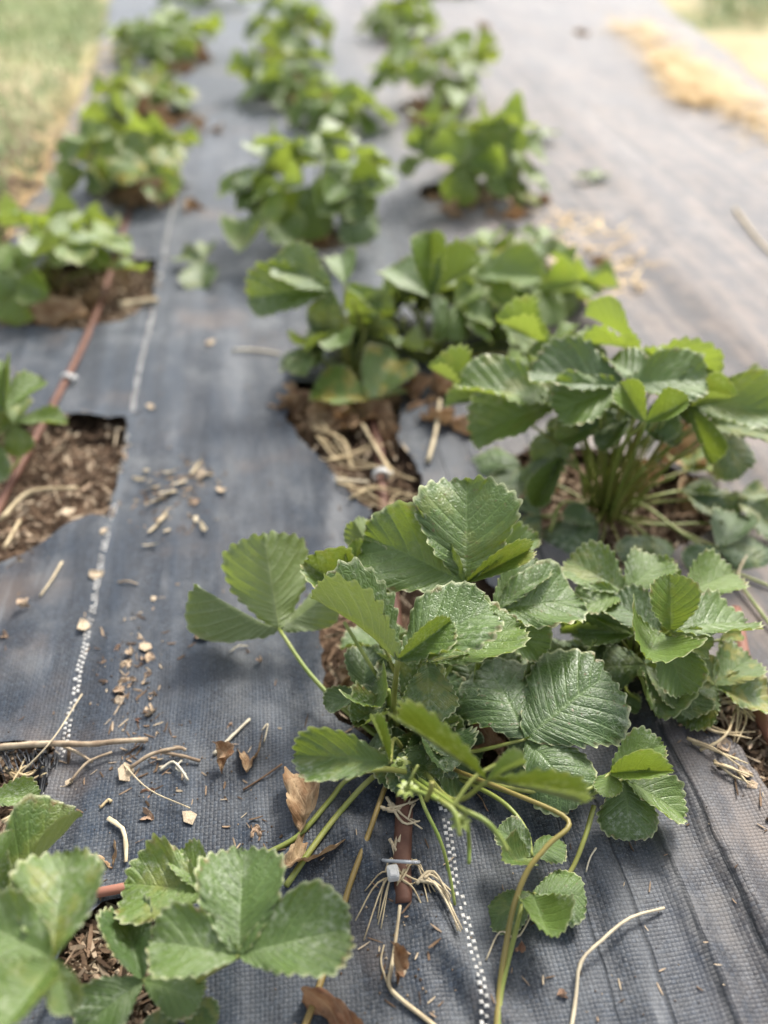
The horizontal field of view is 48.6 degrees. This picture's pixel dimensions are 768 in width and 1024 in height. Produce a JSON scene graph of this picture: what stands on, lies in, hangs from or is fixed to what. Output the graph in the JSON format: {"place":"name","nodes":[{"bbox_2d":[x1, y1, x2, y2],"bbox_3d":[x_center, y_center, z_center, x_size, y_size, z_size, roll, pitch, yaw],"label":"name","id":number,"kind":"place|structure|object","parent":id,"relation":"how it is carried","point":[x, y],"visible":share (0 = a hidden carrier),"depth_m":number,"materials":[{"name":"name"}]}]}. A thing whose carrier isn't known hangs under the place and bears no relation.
{"place":"outdoors","nodes":[
{"label":"outdoors","id":0,"kind":"place"},
{"bbox_2d":[0,0,111,200],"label":"grass","id":1,"kind":"structure","parent":0,"point":[73,9],"depth_m":2.62,"materials":[{"name":"plant"}]},
{"bbox_2d":[191,116,205,135],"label":"dry leaf","id":2,"kind":"object","parent":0,"point":[199,122],"visible":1,"depth_m":2.06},
{"bbox_2d":[0,0,767,1018],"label":"ground","id":3,"kind":"structure","parent":0,"point":[716,34],"depth_m":1.51,"materials":[{"name":"soil"}]},
{"bbox_2d":[0,775,40,805],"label":"strawberry plant","id":4,"kind":"object","parent":3,"relation":"on","point":[15,791],"visible":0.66,"depth_m":0.64,"materials":[{"name":"green plant"}]},
{"bbox_2d":[0,353,68,481],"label":"strawberry plant","id":5,"kind":"object","parent":3,"relation":"on","point":[15,404],"visible":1,"depth_m":1.00,"materials":[{"name":"green plant"}]},
{"bbox_2d":[217,116,398,252],"bbox_3d":[-0.138,-0.563,1.528,0.332,0.254,0.341,0,40,0],"label":"strawberry plant","id":6,"kind":"object","parent":3,"relation":"on","point":[344,188],"visible":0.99,"depth_m":1.46,"materials":[{"name":"green plant"}]},
{"bbox_2d":[0,0,767,1023],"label":"weed fabric","id":7,"kind":"object","parent":3,"relation":"on","point":[646,150],"visible":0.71,"depth_m":0.93,"materials":[{"name":"fabric"}]},
{"bbox_2d":[16,597,29,607],"bbox_3d":[-0.358,0.090,0.840,0.013,0.011,0.010,-19,42,-38],"label":"leaf flake","id":8,"kind":"object","parent":7,"relation":"on","point":[22,602],"visible":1,"depth_m":0.84,"materials":[{"name":"beige plant"}]},
{"bbox_2d":[1,758,46,824],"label":"dry grass","id":9,"kind":"structure","parent":7,"relation":"on","point":[13,774],"depth_m":0.69,"materials":[{"name":"plant"}]},
{"bbox_2d":[18,694,81,775],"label":"straw stalk","id":10,"kind":"object","parent":7,"relation":"on","point":[54,735],"visible":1,"depth_m":0.71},
{"bbox_2d":[39,561,62,596],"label":"straw stalk","id":11,"kind":"object","parent":7,"relation":"on","point":[53,576],"visible":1,"depth_m":0.87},
{"bbox_2d":[0,793,105,1023],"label":"strawberry plant","id":12,"kind":"object","parent":7,"relation":"on","point":[47,900],"visible":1,"depth_m":0.49,"materials":[{"name":"green plant"}]},
{"bbox_2d":[0,26,119,236],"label":"dry straw","id":13,"kind":"object","parent":7,"relation":"on","point":[41,176],"visible":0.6,"depth_m":2.11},
{"bbox_2d":[0,209,131,515],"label":"drip tube","id":14,"kind":"object","parent":7,"relation":"on","point":[10,483],"visible":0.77,"depth_m":1.19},
{"bbox_2d":[60,372,77,382],"bbox_3d":[-0.436,-0.184,1.179,0.024,0.021,0.012,0,40,0],"label":"tube clip","id":15,"kind":"object","parent":14,"relation":"attached to","point":[72,377],"visible":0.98,"depth_m":1.17,"materials":[{"name":"white plastic"}]},
{"bbox_2d":[0,737,147,750],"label":"twig","id":16,"kind":"object","parent":7,"relation":"on","point":[39,744],"visible":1,"depth_m":0.71,"materials":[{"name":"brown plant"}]},
{"bbox_2d":[0,188,148,328],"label":"strawberry plant","id":17,"kind":"object","parent":7,"relation":"on","point":[23,291],"visible":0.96,"depth_m":1.34,"materials":[{"name":"green plant"}]},
{"bbox_2d":[62,747,92,762],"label":"twig","id":18,"kind":"object","parent":7,"relation":"on","point":[77,753],"visible":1,"depth_m":0.71,"materials":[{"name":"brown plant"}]},
{"bbox_2d":[77,618,89,629],"bbox_3d":[-0.292,0.109,0.825,0.011,0.007,0.017,-21,43,-10],"label":"bark chip","id":19,"kind":"object","parent":7,"relation":"on","point":[83,624],"visible":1,"depth_m":0.82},
{"bbox_2d":[69,751,111,781],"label":"twig","id":20,"kind":"object","parent":7,"relation":"on","point":[84,765],"visible":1,"depth_m":0.70,"materials":[{"name":"wood"}]},
{"bbox_2d":[89,570,103,579],"bbox_3d":[-0.298,0.064,0.880,0.016,0.007,0.010,-14,38,-16],"label":"bark chip","id":21,"kind":"object","parent":7,"relation":"on","point":[95,574],"visible":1,"depth_m":0.88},
{"bbox_2d":[99,798,112,808],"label":"straw stalk","id":22,"kind":"object","parent":7,"relation":"on","point":[109,800],"visible":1,"depth_m":0.68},
{"bbox_2d":[98,840,116,868],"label":"dry leaf","id":23,"kind":"object","parent":7,"relation":"on","point":[114,856],"visible":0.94,"depth_m":0.64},
{"bbox_2d":[97,882,124,897],"bbox_3d":[-0.190,0.275,0.621,0.039,0.012,0.008,-9,40,-10],"label":"drip tube","id":24,"kind":"object","parent":7,"relation":"on","point":[110,890],"visible":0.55,"depth_m":0.61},
{"bbox_2d":[106,816,128,861],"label":"straw stalk","id":25,"kind":"object","parent":7,"relation":"on","point":[120,827],"visible":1,"depth_m":0.65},
{"bbox_2d":[113,686,124,693],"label":"leaf flake","id":26,"kind":"object","parent":7,"relation":"on","point":[119,689],"visible":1,"depth_m":0.77,"materials":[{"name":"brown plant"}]},
{"bbox_2d":[114,695,124,703],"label":"bark chip","id":27,"kind":"object","parent":7,"relation":"on","point":[119,699],"visible":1,"depth_m":0.76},
{"bbox_2d":[43,88,205,212],"bbox_3d":[-0.503,-0.712,1.725,0.315,0.248,0.311,0,40,0],"label":"strawberry plant","id":28,"kind":"object","parent":7,"relation":"on","point":[136,158],"visible":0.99,"depth_m":1.65,"materials":[{"name":"green plant"}]},
{"bbox_2d":[120,658,131,668],"bbox_3d":[-0.238,0.141,0.789,0.009,0.008,0.011,8,40,10],"label":"leaf flake","id":29,"kind":"object","parent":7,"relation":"on","point":[126,662],"visible":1,"depth_m":0.79,"materials":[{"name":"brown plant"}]},
{"bbox_2d":[118,762,134,780],"bbox_3d":[-0.211,0.213,0.698,0.013,0.009,0.015,-8,40,-10],"label":"bark chip","id":30,"kind":"object","parent":7,"relation":"on","point":[124,773],"visible":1,"depth_m":0.70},
{"bbox_2d":[118,676,135,687],"bbox_3d":[-0.233,0.155,0.775,0.012,0.009,0.014,25,46,27],"label":"leaf flake","id":31,"kind":"object","parent":7,"relation":"on","point":[131,678],"visible":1,"depth_m":0.78,"materials":[{"name":"beige plant"}]},
{"bbox_2d":[119,297,157,307],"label":"straw stalk","id":32,"kind":"object","parent":7,"relation":"on","point":[125,304],"visible":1,"depth_m":1.34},
{"bbox_2d":[90,56,198,128],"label":"strawberry plant","id":33,"kind":"object","parent":7,"relation":"on","point":[155,90],"visible":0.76,"depth_m":2.16,"materials":[{"name":"green plant"}]},
{"bbox_2d":[139,642,151,650],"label":"bark chip","id":34,"kind":"object","parent":7,"relation":"on","point":[145,646],"visible":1,"depth_m":0.81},
{"bbox_2d":[139,807,153,819],"bbox_3d":[-0.186,0.238,0.668,0.012,0.008,0.010,5,40,5],"label":"leaf flake","id":35,"kind":"object","parent":7,"relation":"on","point":[148,813],"visible":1,"depth_m":0.67,"materials":[{"name":"brown plant"}]},
{"bbox_2d":[145,652,154,661],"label":"leaf flake","id":36,"kind":"object","parent":7,"relation":"on","point":[149,656],"visible":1,"depth_m":0.80,"materials":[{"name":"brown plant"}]},
{"bbox_2d":[123,764,189,808],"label":"straw stalk","id":37,"kind":"object","parent":7,"relation":"on","point":[125,766],"visible":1,"depth_m":0.68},
{"bbox_2d":[129,746,186,768],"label":"twig","id":38,"kind":"object","parent":7,"relation":"on","point":[142,759],"visible":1,"depth_m":0.70,"materials":[{"name":"wood"}]},
{"bbox_2d":[106,4,222,75],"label":"strawberry plant","id":39,"kind":"object","parent":7,"relation":"on","point":[161,36],"visible":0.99,"depth_m":2.59,"materials":[{"name":"green plant"}]},
{"bbox_2d":[159,761,188,780],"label":"twig","id":40,"kind":"object","parent":7,"relation":"on","point":[177,765],"visible":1,"depth_m":0.70,"materials":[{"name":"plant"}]},
{"bbox_2d":[160,752,200,762],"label":"twig","id":41,"kind":"object","parent":7,"relation":"on","point":[182,756],"visible":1,"depth_m":0.70,"materials":[{"name":"wood"}]},
{"bbox_2d":[182,811,196,824],"bbox_3d":[-0.153,0.239,0.664,0.012,0.004,0.012,13,38,-10],"label":"bark chip","id":42,"kind":"object","parent":7,"relation":"on","point":[189,817],"visible":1,"depth_m":0.66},
{"bbox_2d":[188,498,199,504],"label":"leaf flake","id":43,"kind":"object","parent":7,"relation":"on","point":[193,500],"visible":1,"depth_m":0.97,"materials":[{"name":"beige plant"}]},
{"bbox_2d":[172,239,216,289],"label":"strawberry plant","id":44,"kind":"object","parent":7,"relation":"on","point":[203,274],"visible":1,"depth_m":1.43,"materials":[{"name":"green plant"}]},
{"bbox_2d":[189,458,201,473],"bbox_3d":[-0.226,-0.055,1.020,0.006,0.005,0.026,13,50,16],"label":"straw flake","id":45,"kind":"object","parent":7,"relation":"on","point":[197,465],"visible":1,"depth_m":1.02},
{"bbox_2d":[195,468,205,479],"bbox_3d":[-0.219,-0.044,1.011,0.018,0.010,0.015,26,46,28],"label":"bark chip","id":46,"kind":"object","parent":7,"relation":"on","point":[200,473],"visible":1,"depth_m":1.01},
{"bbox_2d":[157,0,247,6],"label":"strawberry plant","id":47,"kind":"object","parent":7,"relation":"on","point":[197,3],"visible":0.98,"depth_m":3.33,"materials":[{"name":"green plant"}]},
{"bbox_2d":[199,520,206,530],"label":"straw flake","id":48,"kind":"object","parent":7,"relation":"on","point":[203,526],"visible":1,"depth_m":0.94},
{"bbox_2d":[69,833,355,1023],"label":"strawberry plant","id":49,"kind":"object","parent":7,"relation":"on","point":[251,917],"visible":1,"depth_m":0.53,"materials":[{"name":"green plant"}]},
{"bbox_2d":[211,122,222,131],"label":"dry leaf","id":50,"kind":"object","parent":7,"relation":"on","point":[216,128],"visible":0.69,"depth_m":2.09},
{"bbox_2d":[212,741,233,774],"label":"dry leaf","id":51,"kind":"object","parent":7,"relation":"on","point":[225,750],"visible":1,"depth_m":0.70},
{"bbox_2d":[212,718,250,755],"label":"straw stalk","id":52,"kind":"object","parent":7,"relation":"on","point":[230,737],"visible":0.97,"depth_m":0.72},
{"bbox_2d":[237,735,262,771],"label":"dry leaf","id":53,"kind":"object","parent":7,"relation":"on","point":[246,761],"visible":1,"depth_m":0.70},
{"bbox_2d":[232,348,279,354],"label":"straw stalk","id":54,"kind":"object","parent":7,"relation":"on","point":[250,349],"visible":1,"depth_m":1.24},
{"bbox_2d":[250,824,261,837],"bbox_3d":[-0.099,0.246,0.656,0.009,0.007,0.010,-6,40,-7],"label":"leaf flake","id":55,"kind":"object","parent":7,"relation":"on","point":[256,828],"visible":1,"depth_m":0.66,"materials":[{"name":"brown plant"}]},
{"bbox_2d":[243,763,281,790],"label":"twig","id":56,"kind":"object","parent":7,"relation":"on","point":[262,777],"visible":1,"depth_m":0.69,"materials":[{"name":"wood"}]},
{"bbox_2d":[227,27,340,113],"bbox_3d":[-0.250,-1.171,2.290,0.321,0.224,0.370,-12,41,-14],"label":"strawberry plant","id":57,"kind":"object","parent":7,"relation":"on","point":[276,81],"visible":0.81,"depth_m":2.25,"materials":[{"name":"green plant"}]},
{"bbox_2d":[243,0,334,58],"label":"strawberry plant","id":58,"kind":"object","parent":7,"relation":"on","point":[301,16],"visible":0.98,"depth_m":2.66,"materials":[{"name":"green plant"}]},
{"bbox_2d":[283,766,319,832],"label":"dry leaf","id":59,"kind":"object","parent":7,"relation":"on","point":[302,797],"visible":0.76,"depth_m":0.67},
{"bbox_2d":[284,833,344,868],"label":"dry leaf","id":60,"kind":"object","parent":7,"relation":"on","point":[295,852],"visible":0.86,"depth_m":0.64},
{"bbox_2d":[301,986,362,1023],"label":"dry leaf","id":61,"kind":"object","parent":7,"relation":"on","point":[330,1007],"visible":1,"depth_m":0.56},
{"bbox_2d":[285,80,396,140],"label":"strawberry plant","id":62,"kind":"object","parent":7,"relation":"on","point":[339,105],"visible":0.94,"depth_m":2.04,"materials":[{"name":"green plant"}]},
{"bbox_2d":[245,240,454,460],"bbox_3d":[-0.044,-0.214,1.116,0.276,0.235,0.248,0,40,0],"label":"strawberry plant","id":63,"kind":"object","parent":7,"relation":"on","point":[293,274],"visible":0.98,"depth_m":1.11,"materials":[{"name":"green plant"}]},
{"bbox_2d":[335,478,367,483],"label":"straw stalk","id":64,"kind":"object","parent":7,"relation":"on","point":[350,480],"visible":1,"depth_m":0.99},
{"bbox_2d":[311,421,417,508],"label":"dry grass","id":65,"kind":"structure","parent":7,"relation":"on","point":[349,456],"depth_m":1.02,"materials":[{"name":"plant"}]},
{"bbox_2d":[361,423,392,478],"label":"straw stalk","id":66,"kind":"object","parent":65,"relation":"on","point":[363,426],"visible":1,"depth_m":1.04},
{"bbox_2d":[380,945,386,982],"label":"straw stalk","id":67,"kind":"object","parent":7,"relation":"on","point":[384,974],"visible":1,"depth_m":0.58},
{"bbox_2d":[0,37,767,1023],"bbox_3d":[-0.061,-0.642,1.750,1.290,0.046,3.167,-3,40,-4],"label":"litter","id":68,"kind":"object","parent":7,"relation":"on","point":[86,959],"visible":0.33,"depth_m":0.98,"materials":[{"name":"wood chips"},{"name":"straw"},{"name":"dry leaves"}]},
{"bbox_2d":[2,519,21,548],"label":"straw stalk","id":69,"kind":"object","parent":68,"relation":"on","point":[6,543],"visible":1,"depth_m":0.92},
{"bbox_2d":[0,486,78,520],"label":"straw stalk","id":70,"kind":"object","parent":68,"relation":"on","point":[5,514],"visible":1,"depth_m":0.97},
{"bbox_2d":[58,508,75,514],"bbox_3d":[-0.358,-0.001,0.961,0.016,0.005,0.015,9,51,10],"label":"bark chip","id":71,"kind":"object","parent":68,"relation":"on","point":[65,511],"visible":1,"depth_m":0.96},
{"bbox_2d":[699,709,736,750],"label":"straw stalk","id":72,"kind":"object","parent":68,"relation":"on","point":[723,737],"visible":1,"depth_m":0.72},
{"bbox_2d":[368,415,412,903],"bbox_3d":[0.001,0.050,0.907,0.026,0.030,0.750,-2,40,-2],"label":"drip tube","id":73,"kind":"object","parent":7,"relation":"on","point":[403,890],"visible":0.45,"depth_m":0.66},
{"bbox_2d":[371,467,392,481],"bbox_3d":[-0.002,-0.044,1.009,0.026,0.022,0.013,0,40,0],"label":"tube clip","id":74,"kind":"object","parent":73,"relation":"attached to","point":[376,471],"visible":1,"depth_m":1.00,"materials":[{"name":"white plastic"}]},
{"bbox_2d":[381,859,420,881],"bbox_3d":[0.014,0.264,0.633,0.028,0.028,0.026,-10,41,-12],"label":"tube clamp","id":75,"kind":"object","parent":73,"relation":"attached to","point":[393,875],"visible":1,"depth_m":0.62,"materials":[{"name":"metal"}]},
{"bbox_2d":[355,857,434,939],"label":"dry grass tuft","id":76,"kind":"object","parent":7,"relation":"on","point":[399,880],"visible":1,"depth_m":0.62,"materials":[{"name":"plant"}]},
{"bbox_2d":[391,941,408,984],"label":"dry leaf","id":77,"kind":"object","parent":7,"relation":"on","point":[401,956],"visible":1,"depth_m":0.57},
{"bbox_2d":[356,0,444,37],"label":"strawberry plant","id":78,"kind":"object","parent":7,"relation":"on","point":[391,16],"visible":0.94,"depth_m":2.88,"materials":[{"name":"green plant"}]},
{"bbox_2d":[387,905,434,1023],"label":"straw stalk","id":79,"kind":"object","parent":7,"relation":"on","point":[412,1008],"visible":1,"depth_m":0.57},
{"bbox_2d":[426,399,440,463],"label":"straw stalk","id":80,"kind":"object","parent":7,"relation":"on","point":[432,445],"visible":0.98,"depth_m":1.05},
{"bbox_2d":[368,26,499,124],"bbox_3d":[0.135,-1.135,2.209,0.358,0.209,0.377,0,40,0],"label":"strawberry plant","id":81,"kind":"object","parent":7,"relation":"on","point":[461,59],"visible":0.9,"depth_m":2.16,"materials":[{"name":"green plant"}]},
{"bbox_2d":[184,474,687,1023],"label":"strawberry plant","id":82,"kind":"object","parent":7,"relation":"on","point":[436,680],"visible":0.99,"depth_m":0.67,"materials":[{"name":"green plant"}]},
{"bbox_2d":[471,724,504,754],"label":"dry leaf","id":83,"kind":"object","parent":82,"relation":"on","point":[491,737],"visible":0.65,"depth_m":0.69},
{"bbox_2d":[327,230,572,412],"bbox_3d":[0.083,-0.300,1.184,0.348,0.226,0.301,0,40,0],"label":"strawberry plant","id":84,"kind":"object","parent":7,"relation":"on","point":[430,275],"visible":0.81,"depth_m":1.16,"materials":[{"name":"green plant"}]},
{"bbox_2d":[397,77,550,222],"bbox_3d":[0.187,-0.715,1.703,0.312,0.257,0.333,17,42,19],"label":"strawberry plant","id":85,"kind":"object","parent":7,"relation":"on","point":[495,146],"visible":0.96,"depth_m":1.66,"materials":[{"name":"green plant"}]},
{"bbox_2d":[485,915,529,960],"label":"twig","id":86,"kind":"object","parent":7,"relation":"on","point":[520,934],"visible":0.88,"depth_m":0.59,"materials":[{"name":"wood"}]},
{"bbox_2d":[515,940,525,952],"bbox_3d":[0.095,0.301,0.587,0.007,0.007,0.008,32,62,33],"label":"leaf flake","id":87,"kind":"object","parent":7,"relation":"on","point":[521,947],"visible":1,"depth_m":0.59,"materials":[{"name":"brown plant"}]},
{"bbox_2d":[466,224,618,325],"bbox_3d":[0.210,-0.378,1.358,0.262,0.157,0.322,-20,43,-22],"label":"strawberry plant","id":88,"kind":"object","parent":7,"relation":"on","point":[564,286],"visible":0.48,"depth_m":1.29,"materials":[{"name":"green plant"}]},
{"bbox_2d":[557,988,567,997],"bbox_3d":[0.119,0.321,0.567,0.007,0.006,0.006,-8,37,18],"label":"leaf flake","id":89,"kind":"object","parent":7,"relation":"on","point":[562,993],"visible":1,"depth_m":0.57,"materials":[{"name":"brown plant"}]},
{"bbox_2d":[574,28,589,35],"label":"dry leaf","id":90,"kind":"object","parent":7,"relation":"on","point":[579,31],"visible":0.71,"depth_m":3.00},
{"bbox_2d":[585,847,596,871],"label":"twig","id":91,"kind":"object","parent":7,"relation":"on","point":[595,848],"visible":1,"depth_m":0.64,"materials":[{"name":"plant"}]},
{"bbox_2d":[575,169,609,186],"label":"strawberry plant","id":92,"kind":"object","parent":7,"relation":"on","point":[595,173],"visible":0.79,"depth_m":1.79,"materials":[{"name":"green plant"}]},
{"bbox_2d":[428,294,767,623],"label":"strawberry plant","id":93,"kind":"object","parent":7,"relation":"on","point":[579,385],"visible":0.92,"depth_m":0.90,"materials":[{"name":"green plant"}]},
{"bbox_2d":[590,255,610,266],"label":"dry leaf","id":94,"kind":"object","parent":7,"relation":"on","point":[599,259],"visible":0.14,"depth_m":1.48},
{"bbox_2d":[570,907,664,1023],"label":"straw stalk","id":95,"kind":"object","parent":7,"relation":"on","point":[592,948],"visible":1,"depth_m":0.58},
{"bbox_2d":[623,256,637,263],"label":"bark chip","id":96,"kind":"object","parent":7,"relation":"on","point":[632,258],"visible":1,"depth_m":1.48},
{"bbox_2d":[634,285,644,292],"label":"bark chip","id":97,"kind":"object","parent":7,"relation":"on","point":[638,289],"visible":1,"depth_m":1.41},
{"bbox_2d":[522,5,767,305],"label":"loose straw","id":98,"kind":"object","parent":7,"relation":"on","point":[612,247],"visible":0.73,"depth_m":1.57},
{"bbox_2d":[540,539,767,731],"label":"strawberry plant","id":99,"kind":"object","parent":7,"relation":"on","point":[675,619],"visible":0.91,"depth_m":0.74,"materials":[{"name":"green plant"}]},
{"bbox_2d":[594,0,767,145],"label":"straw","id":100,"kind":"object","parent":7,"relation":"on","point":[685,82],"visible":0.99,"depth_m":2.47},
{"bbox_2d":[655,420,712,474],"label":"dry leaf","id":101,"kind":"object","parent":7,"relation":"on","point":[688,441],"visible":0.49,"depth_m":1.01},
{"bbox_2d":[686,696,755,784],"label":"dry grass","id":102,"kind":"structure","parent":7,"relation":"on","point":[720,731],"depth_m":0.72,"materials":[{"name":"plant"}]},
{"bbox_2d":[717,738,730,751],"bbox_3d":[0.286,0.197,0.716,0.010,0.007,0.015,4,37,28],"label":"bark chip","id":103,"kind":"object","parent":7,"relation":"on","point":[724,742],"visible":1,"depth_m":0.72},
{"bbox_2d":[738,765,752,777],"bbox_3d":[0.296,0.212,0.697,0.013,0.006,0.009,27,57,29],"label":"bark chip","id":104,"kind":"object","parent":7,"relation":"on","point":[743,768],"visible":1,"depth_m":0.70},
{"bbox_2d":[737,554,762,611],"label":"straw stalk","id":105,"kind":"object","parent":7,"relation":"on","point":[741,564],"visible":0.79,"depth_m":0.88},
{"bbox_2d":[733,605,767,744],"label":"drip tube","id":106,"kind":"object","parent":7,"relation":"on","point":[761,719],"visible":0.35,"depth_m":0.74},
{"bbox_2d":[733,207,767,251],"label":"straw stalk","id":107,"kind":"object","parent":7,"relation":"on","point":[743,220],"visible":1,"depth_m":1.60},
{"bbox_2d":[747,780,757,788],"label":"bark chip","id":108,"kind":"object","parent":7,"relation":"on","point":[753,786],"visible":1,"depth_m":0.69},
{"bbox_2d":[699,0,767,22],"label":"grass tuft","id":109,"kind":"object","parent":3,"relation":"on","point":[755,7],"visible":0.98,"depth_m":3.29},
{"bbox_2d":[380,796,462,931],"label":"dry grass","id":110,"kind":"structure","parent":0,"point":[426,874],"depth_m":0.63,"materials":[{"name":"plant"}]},
{"bbox_2d":[477,21,492,29],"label":"dry leaf","id":111,"kind":"object","parent":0,"point":[486,26],"visible":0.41,"depth_m":2.90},
{"bbox_2d":[526,127,559,142],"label":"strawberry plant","id":112,"kind":"object","parent":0,"point":[544,131],"visible":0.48,"depth_m":2.01,"materials":[{"name":"green plant"}]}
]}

